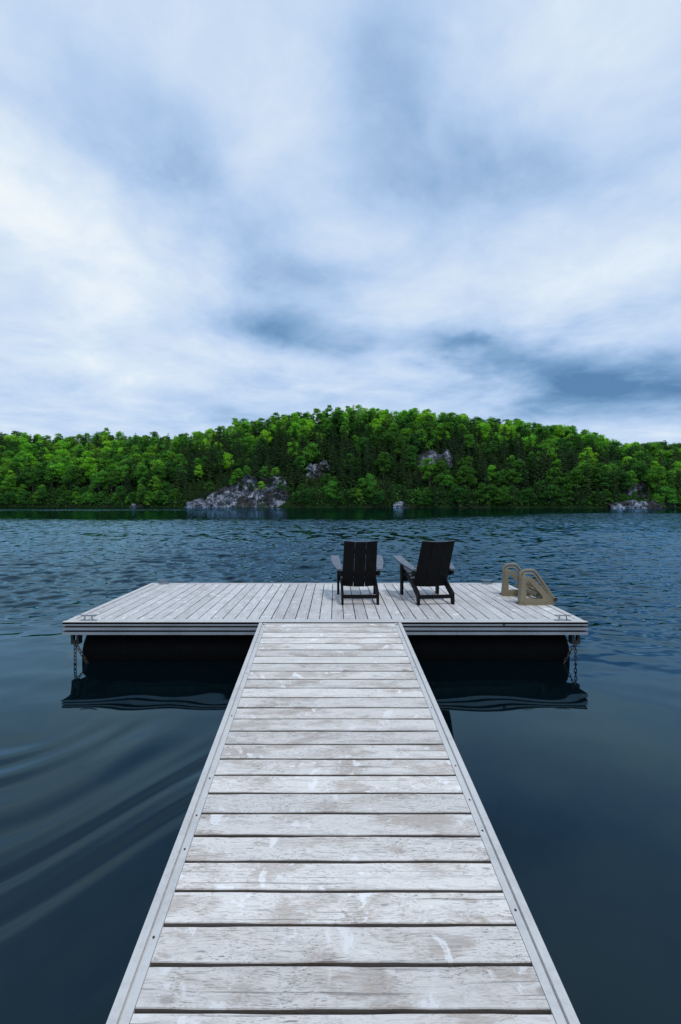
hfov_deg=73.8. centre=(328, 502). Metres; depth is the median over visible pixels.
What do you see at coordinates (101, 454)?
leafy tree
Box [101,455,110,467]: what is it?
leafy tree
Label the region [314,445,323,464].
conifer
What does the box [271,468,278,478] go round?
leafy tree
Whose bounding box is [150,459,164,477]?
leafy tree
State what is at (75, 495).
leafy tree
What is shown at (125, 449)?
leafy tree
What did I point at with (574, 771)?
water
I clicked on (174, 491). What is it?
leafy tree
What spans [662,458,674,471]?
leafy tree
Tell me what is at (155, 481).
leafy tree
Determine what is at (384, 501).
conifer
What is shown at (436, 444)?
conifer
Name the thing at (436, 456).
rock face
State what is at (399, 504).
rock face
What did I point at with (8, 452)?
leafy tree
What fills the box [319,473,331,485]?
leafy tree
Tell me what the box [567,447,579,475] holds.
conifer
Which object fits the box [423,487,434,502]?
leafy tree
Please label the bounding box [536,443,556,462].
leafy tree
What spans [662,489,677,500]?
leafy tree
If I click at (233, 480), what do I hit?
leafy tree
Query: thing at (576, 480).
leafy tree
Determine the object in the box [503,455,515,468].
leafy tree
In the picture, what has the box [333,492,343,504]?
leafy tree
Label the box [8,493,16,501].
leafy tree
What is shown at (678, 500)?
leafy tree
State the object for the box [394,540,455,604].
slatted chair
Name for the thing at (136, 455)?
leafy tree
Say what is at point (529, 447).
conifer
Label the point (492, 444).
leafy tree
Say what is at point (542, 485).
leafy tree
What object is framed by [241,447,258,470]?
leafy tree
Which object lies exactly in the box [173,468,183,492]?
conifer
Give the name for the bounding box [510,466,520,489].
conifer
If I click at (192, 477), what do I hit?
conifer
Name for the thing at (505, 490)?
leafy tree
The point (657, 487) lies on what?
leafy tree
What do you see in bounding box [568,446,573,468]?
conifer
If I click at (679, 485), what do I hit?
conifer
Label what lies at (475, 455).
conifer
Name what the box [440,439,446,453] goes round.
conifer
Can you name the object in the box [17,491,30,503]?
leafy tree
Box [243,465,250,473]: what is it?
leafy tree
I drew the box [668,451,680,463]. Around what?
leafy tree
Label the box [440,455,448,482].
conifer
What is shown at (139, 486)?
leafy tree
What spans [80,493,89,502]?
leafy tree
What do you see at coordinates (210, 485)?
leafy tree
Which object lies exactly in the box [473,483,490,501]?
leafy tree
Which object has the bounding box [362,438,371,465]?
conifer
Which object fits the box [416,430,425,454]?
conifer
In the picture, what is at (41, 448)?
conifer
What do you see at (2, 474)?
leafy tree
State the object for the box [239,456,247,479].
conifer
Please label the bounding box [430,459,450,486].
leafy tree
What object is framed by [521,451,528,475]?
conifer
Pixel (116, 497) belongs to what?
leafy tree
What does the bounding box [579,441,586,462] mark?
conifer
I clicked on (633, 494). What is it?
leafy tree
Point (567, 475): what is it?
leafy tree
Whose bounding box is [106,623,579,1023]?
gangway
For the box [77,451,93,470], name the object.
leafy tree
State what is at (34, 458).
leafy tree
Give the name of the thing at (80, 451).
leafy tree
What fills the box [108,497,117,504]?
leafy tree
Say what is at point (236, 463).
conifer
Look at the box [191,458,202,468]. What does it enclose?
leafy tree
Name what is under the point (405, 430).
leafy tree
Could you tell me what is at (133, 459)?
conifer
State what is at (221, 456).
leafy tree
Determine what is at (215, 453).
conifer
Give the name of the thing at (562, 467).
conifer
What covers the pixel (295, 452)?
leafy tree
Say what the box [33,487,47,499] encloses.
leafy tree
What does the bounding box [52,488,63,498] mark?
leafy tree
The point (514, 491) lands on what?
leafy tree
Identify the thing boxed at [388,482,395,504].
conifer
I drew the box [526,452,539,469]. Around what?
leafy tree
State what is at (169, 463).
leafy tree
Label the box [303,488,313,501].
leafy tree
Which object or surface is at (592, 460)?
leafy tree
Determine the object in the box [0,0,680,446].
sky
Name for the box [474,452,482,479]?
conifer
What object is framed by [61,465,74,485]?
leafy tree
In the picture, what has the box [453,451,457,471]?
conifer
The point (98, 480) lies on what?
leafy tree
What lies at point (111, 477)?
leafy tree
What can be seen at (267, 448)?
conifer
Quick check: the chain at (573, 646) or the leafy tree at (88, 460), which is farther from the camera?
the leafy tree at (88, 460)
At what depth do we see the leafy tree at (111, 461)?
199.88 m
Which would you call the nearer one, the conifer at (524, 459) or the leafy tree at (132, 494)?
the conifer at (524, 459)
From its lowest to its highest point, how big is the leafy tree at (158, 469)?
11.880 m
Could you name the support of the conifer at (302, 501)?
on the hill
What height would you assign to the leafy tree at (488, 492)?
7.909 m
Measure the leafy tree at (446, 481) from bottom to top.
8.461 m
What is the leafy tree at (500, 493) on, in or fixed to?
on the hill
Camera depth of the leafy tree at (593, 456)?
179.12 m
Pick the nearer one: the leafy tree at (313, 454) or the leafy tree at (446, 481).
the leafy tree at (446, 481)
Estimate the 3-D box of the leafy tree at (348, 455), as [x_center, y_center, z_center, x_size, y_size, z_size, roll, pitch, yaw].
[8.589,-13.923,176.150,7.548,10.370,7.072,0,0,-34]
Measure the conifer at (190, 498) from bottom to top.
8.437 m
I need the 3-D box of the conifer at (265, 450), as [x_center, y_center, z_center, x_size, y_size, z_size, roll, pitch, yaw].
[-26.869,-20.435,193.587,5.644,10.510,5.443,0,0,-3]
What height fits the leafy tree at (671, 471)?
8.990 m
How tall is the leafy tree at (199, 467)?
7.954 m
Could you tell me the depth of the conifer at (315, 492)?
167.31 m
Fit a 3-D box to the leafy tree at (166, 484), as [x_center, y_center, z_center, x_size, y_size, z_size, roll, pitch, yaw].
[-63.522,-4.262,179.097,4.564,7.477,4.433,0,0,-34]
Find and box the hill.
[0,421,680,508]
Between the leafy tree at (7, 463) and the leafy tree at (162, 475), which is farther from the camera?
the leafy tree at (7, 463)
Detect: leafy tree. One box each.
[0,466,9,483]
[0,474,21,489]
[0,480,10,493]
[0,491,13,503]
[1,459,11,473]
[2,450,13,462]
[3,461,23,479]
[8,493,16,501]
[12,456,20,461]
[15,442,35,466]
[15,465,43,489]
[15,484,26,494]
[16,456,28,468]
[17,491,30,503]
[19,453,32,465]
[23,472,42,492]
[25,456,37,467]
[30,461,42,475]
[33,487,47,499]
[33,492,41,504]
[36,460,49,474]
[36,468,47,483]
[37,489,51,502]
[39,453,53,462]
[43,466,60,488]
[44,462,61,475]
[46,462,65,484]
[50,456,63,463]
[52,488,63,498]
[55,448,71,460]
[58,490,70,503]
[59,458,72,473]
[59,470,80,491]
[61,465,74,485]
[69,447,77,457]
[69,465,87,486]
[69,486,79,498]
[72,491,80,503]
[73,458,83,472]
[75,449,87,457]
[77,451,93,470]
[78,457,97,483]
[79,487,86,493]
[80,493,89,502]
[85,466,97,480]
[87,494,95,502]
[89,470,107,491]
[92,493,102,502]
[94,452,108,462]
[96,457,109,469]
[96,494,104,501]
[98,468,109,483]
[101,447,112,455]
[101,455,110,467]
[103,458,113,469]
[103,471,118,491]
[105,450,115,458]
[105,464,119,484]
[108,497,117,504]
[111,493,119,502]
[112,454,125,463]
[113,464,129,485]
[114,486,127,500]
[115,447,122,460]
[115,459,132,480]
[119,447,132,460]
[128,453,140,466]
[128,492,135,501]
[130,464,142,487]
[134,465,149,486]
[135,493,144,503]
[136,483,144,493]
[138,487,151,503]
[141,452,148,458]
[141,459,151,470]
[144,491,153,504]
[146,466,163,485]
[147,476,161,490]
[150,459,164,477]
[151,490,166,503]
[154,472,166,486]
[154,494,166,503]
[157,449,176,463]
[159,450,172,470]
[161,451,176,463]
[162,460,175,475]
[162,495,167,504]
[163,482,173,494]
[168,466,175,481]
[168,489,178,498]
[174,453,188,473]
[175,464,186,479]
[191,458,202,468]
[193,465,204,480]
[198,456,212,475]
[203,482,214,494]
[211,451,230,469]
[219,452,233,474]
[229,458,242,471]
[229,476,237,488]
[231,468,244,481]
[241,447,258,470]
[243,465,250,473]
[252,437,269,451]
[255,438,269,454]
[256,481,265,492]
[258,466,269,477]
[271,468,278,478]
[275,481,283,489]
[287,442,304,456]
[292,491,301,503]
[293,455,305,476]
[296,433,308,445]
[297,483,304,491]
[300,442,323,464]
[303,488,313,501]
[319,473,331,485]
[322,480,337,497]
[331,476,340,489]
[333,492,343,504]
[343,453,359,472]
[349,487,360,499]
[354,437,362,451]
[354,489,363,501]
[356,437,375,454]
[357,478,365,489]
[362,473,376,487]
[363,484,374,497]
[365,486,378,501]
[369,425,388,441]
[371,490,384,503]
[375,452,390,478]
[383,455,394,472]
[384,432,398,449]
[386,432,398,446]
[392,436,409,458]
[399,427,411,445]
[400,445,420,464]
[401,432,414,446]
[405,455,419,473]
[408,432,421,452]
[414,429,433,448]
[415,491,429,504]
[418,457,439,486]
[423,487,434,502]
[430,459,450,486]
[437,474,456,488]
[446,484,462,498]
[449,486,469,502]
[452,469,471,485]
[457,456,472,471]
[459,485,467,494]
[460,465,478,487]
[463,434,477,451]
[471,442,486,459]
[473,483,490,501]
[478,491,486,501]
[483,440,502,463]
[483,486,494,501]
[485,483,501,502]
[486,465,495,482]
[491,469,505,486]
[494,488,510,504]
[498,485,512,502]
[500,469,523,485]
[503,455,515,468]
[506,459,528,486]
[506,485,519,496]
[520,434,535,452]
[520,488,537,502]
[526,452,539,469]
[534,480,545,492]
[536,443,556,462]
[537,438,558,451]
[539,483,565,504]
[541,467,564,486]
[544,448,560,465]
[550,459,561,468]
[555,438,571,455]
[558,475,575,490]
[561,471,572,482]
[561,483,574,496]
[567,467,591,488]
[572,461,597,481]
[578,451,589,463]
[580,458,598,472]
[582,447,598,462]
[586,467,605,488]
[594,469,614,487]
[595,462,610,486]
[598,465,612,488]
[604,489,612,501]
[607,463,618,476]
[610,460,626,471]
[611,472,635,493]
[614,470,624,491]
[620,447,638,457]
[620,494,629,501]
[622,456,633,469]
[622,470,639,485]
[626,458,635,470]
[628,462,642,482]
[628,491,640,500]
[633,463,655,484]
[635,452,655,460]
[635,460,653,482]
[637,456,655,462]
[640,456,654,469]
[642,466,667,492]
[652,484,664,496]
[654,495,665,506]
[658,472,675,489]
[658,486,677,503]
[660,470,676,485]
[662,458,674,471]
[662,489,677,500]
[664,484,680,497]
[667,461,680,478]
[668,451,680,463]
[673,468,680,483]
[674,496,680,505]
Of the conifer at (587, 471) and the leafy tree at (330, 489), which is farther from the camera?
the leafy tree at (330, 489)
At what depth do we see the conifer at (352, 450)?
178.99 m
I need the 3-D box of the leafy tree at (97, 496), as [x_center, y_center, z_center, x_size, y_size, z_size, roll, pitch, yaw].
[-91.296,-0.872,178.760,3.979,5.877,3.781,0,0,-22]
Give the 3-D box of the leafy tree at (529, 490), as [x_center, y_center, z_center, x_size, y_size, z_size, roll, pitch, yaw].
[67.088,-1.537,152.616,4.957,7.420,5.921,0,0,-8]
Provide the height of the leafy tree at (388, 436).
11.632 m
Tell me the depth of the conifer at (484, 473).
161.54 m
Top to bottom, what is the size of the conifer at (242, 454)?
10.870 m
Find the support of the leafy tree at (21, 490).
on the hill
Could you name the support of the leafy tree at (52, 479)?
on the hill
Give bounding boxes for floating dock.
[62,580,587,660]
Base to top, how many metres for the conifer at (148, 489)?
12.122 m
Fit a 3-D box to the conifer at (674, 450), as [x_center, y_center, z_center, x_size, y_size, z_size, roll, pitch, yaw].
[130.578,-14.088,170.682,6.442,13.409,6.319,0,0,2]
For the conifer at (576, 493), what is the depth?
149.65 m
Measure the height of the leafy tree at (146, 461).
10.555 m
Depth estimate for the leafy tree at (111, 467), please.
187.08 m
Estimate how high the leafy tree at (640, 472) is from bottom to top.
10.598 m
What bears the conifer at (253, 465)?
on the hill
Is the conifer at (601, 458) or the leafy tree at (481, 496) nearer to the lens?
the leafy tree at (481, 496)
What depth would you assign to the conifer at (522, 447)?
177.02 m
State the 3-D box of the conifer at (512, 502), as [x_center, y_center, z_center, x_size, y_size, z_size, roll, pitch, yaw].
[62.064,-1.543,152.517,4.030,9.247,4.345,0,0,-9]
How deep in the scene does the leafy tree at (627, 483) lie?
153.09 m
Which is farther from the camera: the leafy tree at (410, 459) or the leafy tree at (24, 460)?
the leafy tree at (24, 460)
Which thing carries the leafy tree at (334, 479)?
on the hill
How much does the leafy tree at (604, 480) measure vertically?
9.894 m
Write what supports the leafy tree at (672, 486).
on the hill
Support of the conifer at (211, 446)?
on the hill
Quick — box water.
[0,507,680,1023]
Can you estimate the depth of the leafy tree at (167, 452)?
201.91 m
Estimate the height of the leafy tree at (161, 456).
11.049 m
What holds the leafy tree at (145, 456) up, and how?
on the hill
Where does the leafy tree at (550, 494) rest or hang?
on the hill
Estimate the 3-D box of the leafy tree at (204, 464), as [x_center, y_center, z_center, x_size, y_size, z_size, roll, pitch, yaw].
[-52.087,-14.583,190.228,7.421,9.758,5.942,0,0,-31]
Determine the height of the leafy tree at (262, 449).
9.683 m
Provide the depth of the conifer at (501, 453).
175.51 m
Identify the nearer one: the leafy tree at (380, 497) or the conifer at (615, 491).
the conifer at (615, 491)
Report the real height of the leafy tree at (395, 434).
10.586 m
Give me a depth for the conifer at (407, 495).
161.09 m
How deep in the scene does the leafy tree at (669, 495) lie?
143.55 m
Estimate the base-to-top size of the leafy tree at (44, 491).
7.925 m
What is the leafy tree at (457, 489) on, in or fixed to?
on the hill
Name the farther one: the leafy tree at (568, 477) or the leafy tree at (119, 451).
the leafy tree at (119, 451)
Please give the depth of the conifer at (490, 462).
169.69 m
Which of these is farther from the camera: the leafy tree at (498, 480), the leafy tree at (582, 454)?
the leafy tree at (582, 454)
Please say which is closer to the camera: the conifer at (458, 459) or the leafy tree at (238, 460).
the conifer at (458, 459)
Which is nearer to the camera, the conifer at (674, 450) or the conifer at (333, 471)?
the conifer at (674, 450)
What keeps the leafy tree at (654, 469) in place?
on the hill
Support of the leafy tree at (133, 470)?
on the hill
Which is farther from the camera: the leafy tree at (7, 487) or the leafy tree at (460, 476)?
the leafy tree at (7, 487)
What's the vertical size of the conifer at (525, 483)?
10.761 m
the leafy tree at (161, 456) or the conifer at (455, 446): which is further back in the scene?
the leafy tree at (161, 456)
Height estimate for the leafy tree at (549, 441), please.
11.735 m
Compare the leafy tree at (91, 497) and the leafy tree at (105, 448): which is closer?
the leafy tree at (91, 497)
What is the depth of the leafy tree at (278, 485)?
170.67 m
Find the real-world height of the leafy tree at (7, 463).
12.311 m
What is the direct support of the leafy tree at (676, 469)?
on the hill
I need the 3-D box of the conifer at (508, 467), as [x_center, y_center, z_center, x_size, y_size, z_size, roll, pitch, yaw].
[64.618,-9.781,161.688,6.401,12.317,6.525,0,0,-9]
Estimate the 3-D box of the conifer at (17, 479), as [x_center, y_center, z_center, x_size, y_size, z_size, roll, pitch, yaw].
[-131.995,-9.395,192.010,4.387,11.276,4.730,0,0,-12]
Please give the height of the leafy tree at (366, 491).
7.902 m
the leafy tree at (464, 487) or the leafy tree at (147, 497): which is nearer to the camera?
the leafy tree at (464, 487)
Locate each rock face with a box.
[183,474,290,507]
[306,460,330,478]
[393,501,408,507]
[416,449,453,467]
[606,499,676,508]
[618,483,647,497]
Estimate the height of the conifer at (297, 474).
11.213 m
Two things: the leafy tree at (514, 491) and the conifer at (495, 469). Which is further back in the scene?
the conifer at (495, 469)
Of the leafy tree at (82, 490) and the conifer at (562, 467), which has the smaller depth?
the conifer at (562, 467)
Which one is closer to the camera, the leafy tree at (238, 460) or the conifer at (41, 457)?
the leafy tree at (238, 460)
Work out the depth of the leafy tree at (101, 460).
197.22 m
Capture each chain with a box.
[74,644,87,663]
[562,643,576,663]
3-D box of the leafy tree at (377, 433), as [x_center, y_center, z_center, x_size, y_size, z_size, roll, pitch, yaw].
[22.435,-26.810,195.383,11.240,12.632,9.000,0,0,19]
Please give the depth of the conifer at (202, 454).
198.74 m
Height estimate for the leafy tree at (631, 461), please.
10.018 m
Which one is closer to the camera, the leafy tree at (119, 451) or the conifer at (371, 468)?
the conifer at (371, 468)
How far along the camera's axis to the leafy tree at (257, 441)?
201.53 m
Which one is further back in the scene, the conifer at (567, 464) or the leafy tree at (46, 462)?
the leafy tree at (46, 462)
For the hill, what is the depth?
175.79 m
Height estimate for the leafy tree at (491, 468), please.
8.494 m
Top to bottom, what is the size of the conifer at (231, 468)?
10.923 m
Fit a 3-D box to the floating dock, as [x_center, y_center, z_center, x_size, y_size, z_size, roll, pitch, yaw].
[-0.024,1.735,6.524,6.138,0.832,2.552,0,0,0]
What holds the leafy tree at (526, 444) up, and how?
on the hill
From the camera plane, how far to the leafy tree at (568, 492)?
152.05 m
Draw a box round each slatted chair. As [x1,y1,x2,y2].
[331,540,382,604]
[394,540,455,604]
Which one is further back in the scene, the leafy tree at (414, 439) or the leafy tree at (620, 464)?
the leafy tree at (414, 439)
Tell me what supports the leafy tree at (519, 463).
on the hill
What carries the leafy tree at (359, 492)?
on the hill
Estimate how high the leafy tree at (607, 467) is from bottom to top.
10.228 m
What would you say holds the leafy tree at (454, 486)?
on the hill
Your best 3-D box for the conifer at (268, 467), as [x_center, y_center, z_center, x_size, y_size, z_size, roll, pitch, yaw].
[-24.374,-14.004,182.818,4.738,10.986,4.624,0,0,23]
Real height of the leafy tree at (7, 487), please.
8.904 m
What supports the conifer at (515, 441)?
on the hill
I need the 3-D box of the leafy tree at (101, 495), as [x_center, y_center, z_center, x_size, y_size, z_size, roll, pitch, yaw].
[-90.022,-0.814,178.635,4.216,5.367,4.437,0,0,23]
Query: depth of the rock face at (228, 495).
172.22 m
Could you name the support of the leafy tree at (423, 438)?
on the hill
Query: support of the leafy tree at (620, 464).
on the hill
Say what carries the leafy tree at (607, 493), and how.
on the hill
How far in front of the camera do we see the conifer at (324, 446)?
193.30 m
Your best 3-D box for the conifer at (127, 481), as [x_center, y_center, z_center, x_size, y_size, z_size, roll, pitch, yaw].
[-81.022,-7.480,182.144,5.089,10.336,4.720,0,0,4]
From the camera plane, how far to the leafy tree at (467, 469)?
162.03 m
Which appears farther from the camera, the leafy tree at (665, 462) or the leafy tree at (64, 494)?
the leafy tree at (64, 494)
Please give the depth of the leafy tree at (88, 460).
189.10 m
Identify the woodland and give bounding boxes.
[0,405,680,506]
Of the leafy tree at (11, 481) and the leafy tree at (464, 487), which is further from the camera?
the leafy tree at (11, 481)
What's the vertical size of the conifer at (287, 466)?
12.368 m
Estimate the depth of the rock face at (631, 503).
144.21 m
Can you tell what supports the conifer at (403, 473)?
on the hill
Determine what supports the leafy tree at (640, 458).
on the hill
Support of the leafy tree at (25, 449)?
on the hill
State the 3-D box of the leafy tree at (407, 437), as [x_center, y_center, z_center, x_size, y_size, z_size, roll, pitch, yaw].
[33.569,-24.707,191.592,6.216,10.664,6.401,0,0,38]
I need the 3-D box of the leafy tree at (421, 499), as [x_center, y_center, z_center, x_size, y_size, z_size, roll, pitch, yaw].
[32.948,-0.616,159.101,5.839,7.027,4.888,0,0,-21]
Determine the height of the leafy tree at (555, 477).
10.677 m
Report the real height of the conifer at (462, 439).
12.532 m
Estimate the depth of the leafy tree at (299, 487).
172.85 m
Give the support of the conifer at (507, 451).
on the hill
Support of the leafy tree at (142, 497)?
on the hill
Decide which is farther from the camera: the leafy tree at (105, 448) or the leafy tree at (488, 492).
the leafy tree at (105, 448)
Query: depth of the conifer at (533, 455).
166.71 m
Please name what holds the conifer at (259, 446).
on the hill
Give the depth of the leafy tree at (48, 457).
205.13 m
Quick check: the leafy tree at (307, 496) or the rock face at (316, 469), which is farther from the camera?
the rock face at (316, 469)
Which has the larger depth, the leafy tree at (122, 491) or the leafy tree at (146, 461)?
the leafy tree at (146, 461)
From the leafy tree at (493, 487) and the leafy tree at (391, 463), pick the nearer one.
the leafy tree at (493, 487)
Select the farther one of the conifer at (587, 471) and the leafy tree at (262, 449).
the leafy tree at (262, 449)
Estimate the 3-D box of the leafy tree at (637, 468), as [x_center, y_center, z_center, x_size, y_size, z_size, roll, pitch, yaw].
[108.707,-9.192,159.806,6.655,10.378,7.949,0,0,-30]
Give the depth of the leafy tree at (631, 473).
154.76 m
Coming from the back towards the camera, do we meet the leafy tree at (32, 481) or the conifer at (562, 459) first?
the leafy tree at (32, 481)
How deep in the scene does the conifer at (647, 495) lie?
145.93 m
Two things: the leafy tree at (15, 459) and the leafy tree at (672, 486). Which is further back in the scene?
the leafy tree at (15, 459)
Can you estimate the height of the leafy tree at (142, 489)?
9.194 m
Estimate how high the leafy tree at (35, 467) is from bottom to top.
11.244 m
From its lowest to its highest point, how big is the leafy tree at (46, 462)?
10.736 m
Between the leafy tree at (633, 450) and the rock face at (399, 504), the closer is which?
the rock face at (399, 504)
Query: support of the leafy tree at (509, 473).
on the hill
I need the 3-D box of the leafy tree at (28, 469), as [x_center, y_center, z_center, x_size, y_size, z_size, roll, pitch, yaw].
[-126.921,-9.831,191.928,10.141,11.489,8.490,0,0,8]
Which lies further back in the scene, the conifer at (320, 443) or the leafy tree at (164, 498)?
the conifer at (320, 443)
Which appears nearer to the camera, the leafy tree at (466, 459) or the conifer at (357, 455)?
the leafy tree at (466, 459)
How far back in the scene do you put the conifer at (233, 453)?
198.20 m
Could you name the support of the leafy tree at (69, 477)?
on the hill
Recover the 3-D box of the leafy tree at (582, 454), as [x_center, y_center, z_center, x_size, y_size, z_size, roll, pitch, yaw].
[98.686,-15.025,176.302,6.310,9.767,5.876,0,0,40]
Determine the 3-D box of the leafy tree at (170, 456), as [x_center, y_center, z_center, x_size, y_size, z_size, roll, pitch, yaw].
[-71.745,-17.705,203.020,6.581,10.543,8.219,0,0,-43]
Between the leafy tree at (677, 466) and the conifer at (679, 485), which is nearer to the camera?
the conifer at (679, 485)
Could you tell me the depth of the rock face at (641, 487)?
153.66 m
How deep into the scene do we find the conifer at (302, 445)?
191.13 m
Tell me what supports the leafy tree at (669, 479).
on the hill
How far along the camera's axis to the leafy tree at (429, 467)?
165.10 m
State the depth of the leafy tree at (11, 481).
188.17 m
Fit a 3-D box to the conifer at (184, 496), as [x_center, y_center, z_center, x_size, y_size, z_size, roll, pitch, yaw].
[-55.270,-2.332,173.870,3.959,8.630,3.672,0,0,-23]
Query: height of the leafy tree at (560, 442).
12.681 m
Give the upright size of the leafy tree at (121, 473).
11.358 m
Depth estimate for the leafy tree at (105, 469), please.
187.38 m
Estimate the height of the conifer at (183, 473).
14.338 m
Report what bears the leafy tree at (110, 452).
on the hill
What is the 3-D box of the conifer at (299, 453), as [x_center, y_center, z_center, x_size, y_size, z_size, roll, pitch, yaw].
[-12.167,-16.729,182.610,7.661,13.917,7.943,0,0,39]
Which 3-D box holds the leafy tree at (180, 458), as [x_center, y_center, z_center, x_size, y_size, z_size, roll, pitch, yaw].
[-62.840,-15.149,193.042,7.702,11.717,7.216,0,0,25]
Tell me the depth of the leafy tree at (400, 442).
184.08 m
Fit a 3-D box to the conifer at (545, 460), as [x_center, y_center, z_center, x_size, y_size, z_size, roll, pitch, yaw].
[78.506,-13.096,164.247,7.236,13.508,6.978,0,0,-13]
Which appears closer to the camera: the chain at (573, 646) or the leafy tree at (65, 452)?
the chain at (573, 646)
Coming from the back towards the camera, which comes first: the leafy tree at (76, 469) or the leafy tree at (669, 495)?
the leafy tree at (76, 469)
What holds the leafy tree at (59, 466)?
on the hill
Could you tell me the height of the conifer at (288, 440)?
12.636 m
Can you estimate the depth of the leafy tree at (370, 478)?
168.18 m
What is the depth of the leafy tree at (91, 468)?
189.12 m
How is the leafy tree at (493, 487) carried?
on the hill
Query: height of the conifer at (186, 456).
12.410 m
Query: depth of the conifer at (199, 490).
173.19 m
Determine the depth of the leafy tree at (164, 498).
173.02 m
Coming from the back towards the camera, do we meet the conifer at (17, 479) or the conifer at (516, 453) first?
the conifer at (17, 479)
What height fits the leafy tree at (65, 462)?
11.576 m
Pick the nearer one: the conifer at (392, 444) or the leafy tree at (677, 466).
the leafy tree at (677, 466)
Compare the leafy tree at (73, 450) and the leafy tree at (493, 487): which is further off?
the leafy tree at (73, 450)
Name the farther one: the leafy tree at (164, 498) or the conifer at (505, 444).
the conifer at (505, 444)
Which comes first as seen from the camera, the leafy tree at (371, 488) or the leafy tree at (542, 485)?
the leafy tree at (542, 485)
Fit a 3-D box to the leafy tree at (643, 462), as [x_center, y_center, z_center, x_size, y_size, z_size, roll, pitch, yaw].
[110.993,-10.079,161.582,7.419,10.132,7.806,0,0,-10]
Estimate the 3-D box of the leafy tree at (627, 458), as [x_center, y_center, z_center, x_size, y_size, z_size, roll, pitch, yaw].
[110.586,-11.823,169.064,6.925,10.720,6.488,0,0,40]
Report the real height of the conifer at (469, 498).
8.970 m
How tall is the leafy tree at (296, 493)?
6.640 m
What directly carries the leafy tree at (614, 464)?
on the hill
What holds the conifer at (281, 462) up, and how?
on the hill
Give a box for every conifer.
[14,468,20,489]
[36,443,43,468]
[38,453,43,469]
[123,472,132,493]
[128,455,137,482]
[143,468,154,491]
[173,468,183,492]
[179,457,190,488]
[180,486,187,504]
[185,447,190,469]
[187,452,197,480]
[187,482,193,501]
[195,481,202,497]
[198,441,206,463]
[203,451,215,478]
[206,440,213,462]
[209,445,219,471]
[213,457,224,482]
[228,437,235,460]
[228,459,235,480]
[232,440,243,467]
[232,451,240,478]
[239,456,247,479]
[240,447,244,466]
[249,457,259,479]
[250,455,254,476]
[257,440,264,464]
[261,444,269,463]
[263,438,271,458]
[263,456,270,477]
[269,445,278,467]
[278,448,285,468]
[282,431,291,456]
[282,448,291,474]
[289,437,296,465]
[290,444,304,473]
[293,459,304,485]
[299,436,307,457]
[299,485,304,505]
[312,487,318,504]
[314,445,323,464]
[316,438,326,462]
[321,433,328,457]
[325,445,338,474]
[344,436,354,458]
[345,489,352,505]
[348,446,356,469]
[354,446,363,468]
[361,446,372,474]
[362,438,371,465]
[369,456,377,474]
[381,488,389,506]
[388,436,397,460]
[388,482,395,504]
[397,455,407,481]
[403,483,408,504]
[414,468,421,488]
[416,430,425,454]
[433,434,441,453]
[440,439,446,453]
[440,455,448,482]
[450,433,461,463]
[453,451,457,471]
[454,452,461,476]
[457,432,468,456]
[465,486,473,507]
[471,442,480,465]
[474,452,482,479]
[478,458,492,486]
[485,450,496,477]
[492,457,499,480]
[496,441,507,468]
[499,433,509,456]
[502,441,510,465]
[502,459,508,474]
[504,458,517,486]
[508,485,517,507]
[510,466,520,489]
[511,436,518,459]
[512,444,521,461]
[518,438,526,462]
[519,464,531,489]
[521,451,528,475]
[525,435,536,459]
[526,447,536,477]
[528,456,541,485]
[533,451,546,480]
[539,448,552,478]
[544,457,555,483]
[557,445,568,473]
[557,454,567,484]
[563,447,570,470]
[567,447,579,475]
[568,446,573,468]
[573,485,580,506]
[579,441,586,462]
[579,457,594,491]
[599,447,604,462]
[606,465,620,494]
[611,484,619,502]
[644,488,651,500]
[668,447,678,469]
[674,471,680,494]
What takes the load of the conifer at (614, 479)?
on the hill
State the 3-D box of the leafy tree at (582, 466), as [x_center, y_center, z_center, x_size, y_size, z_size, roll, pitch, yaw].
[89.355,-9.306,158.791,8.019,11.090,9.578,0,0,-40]
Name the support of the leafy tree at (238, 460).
on the hill
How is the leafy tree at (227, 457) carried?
on the hill
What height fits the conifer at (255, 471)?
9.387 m
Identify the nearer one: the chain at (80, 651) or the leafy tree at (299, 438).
the chain at (80, 651)
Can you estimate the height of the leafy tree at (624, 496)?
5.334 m
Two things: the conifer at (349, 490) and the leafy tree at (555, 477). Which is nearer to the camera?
the leafy tree at (555, 477)
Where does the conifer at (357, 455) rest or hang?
on the hill
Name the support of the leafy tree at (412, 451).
on the hill
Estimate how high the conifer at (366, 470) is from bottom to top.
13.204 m
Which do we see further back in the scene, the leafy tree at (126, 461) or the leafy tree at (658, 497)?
the leafy tree at (126, 461)
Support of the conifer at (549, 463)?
on the hill
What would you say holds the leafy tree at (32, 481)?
on the hill
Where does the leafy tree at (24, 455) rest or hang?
on the hill
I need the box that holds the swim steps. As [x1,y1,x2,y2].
[499,563,557,605]
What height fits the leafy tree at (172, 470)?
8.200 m
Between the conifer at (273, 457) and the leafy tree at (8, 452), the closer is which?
the conifer at (273, 457)
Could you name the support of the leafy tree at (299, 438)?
on the hill
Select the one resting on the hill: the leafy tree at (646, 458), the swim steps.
the leafy tree at (646, 458)
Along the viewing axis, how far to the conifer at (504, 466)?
168.86 m
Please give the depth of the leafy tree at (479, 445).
180.55 m
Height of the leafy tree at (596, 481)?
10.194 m
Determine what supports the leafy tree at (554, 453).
on the hill
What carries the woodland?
on the hill
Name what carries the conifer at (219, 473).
on the hill
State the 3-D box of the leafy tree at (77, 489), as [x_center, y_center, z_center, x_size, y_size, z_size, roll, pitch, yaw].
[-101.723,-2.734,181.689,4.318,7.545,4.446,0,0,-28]
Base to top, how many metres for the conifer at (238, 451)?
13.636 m

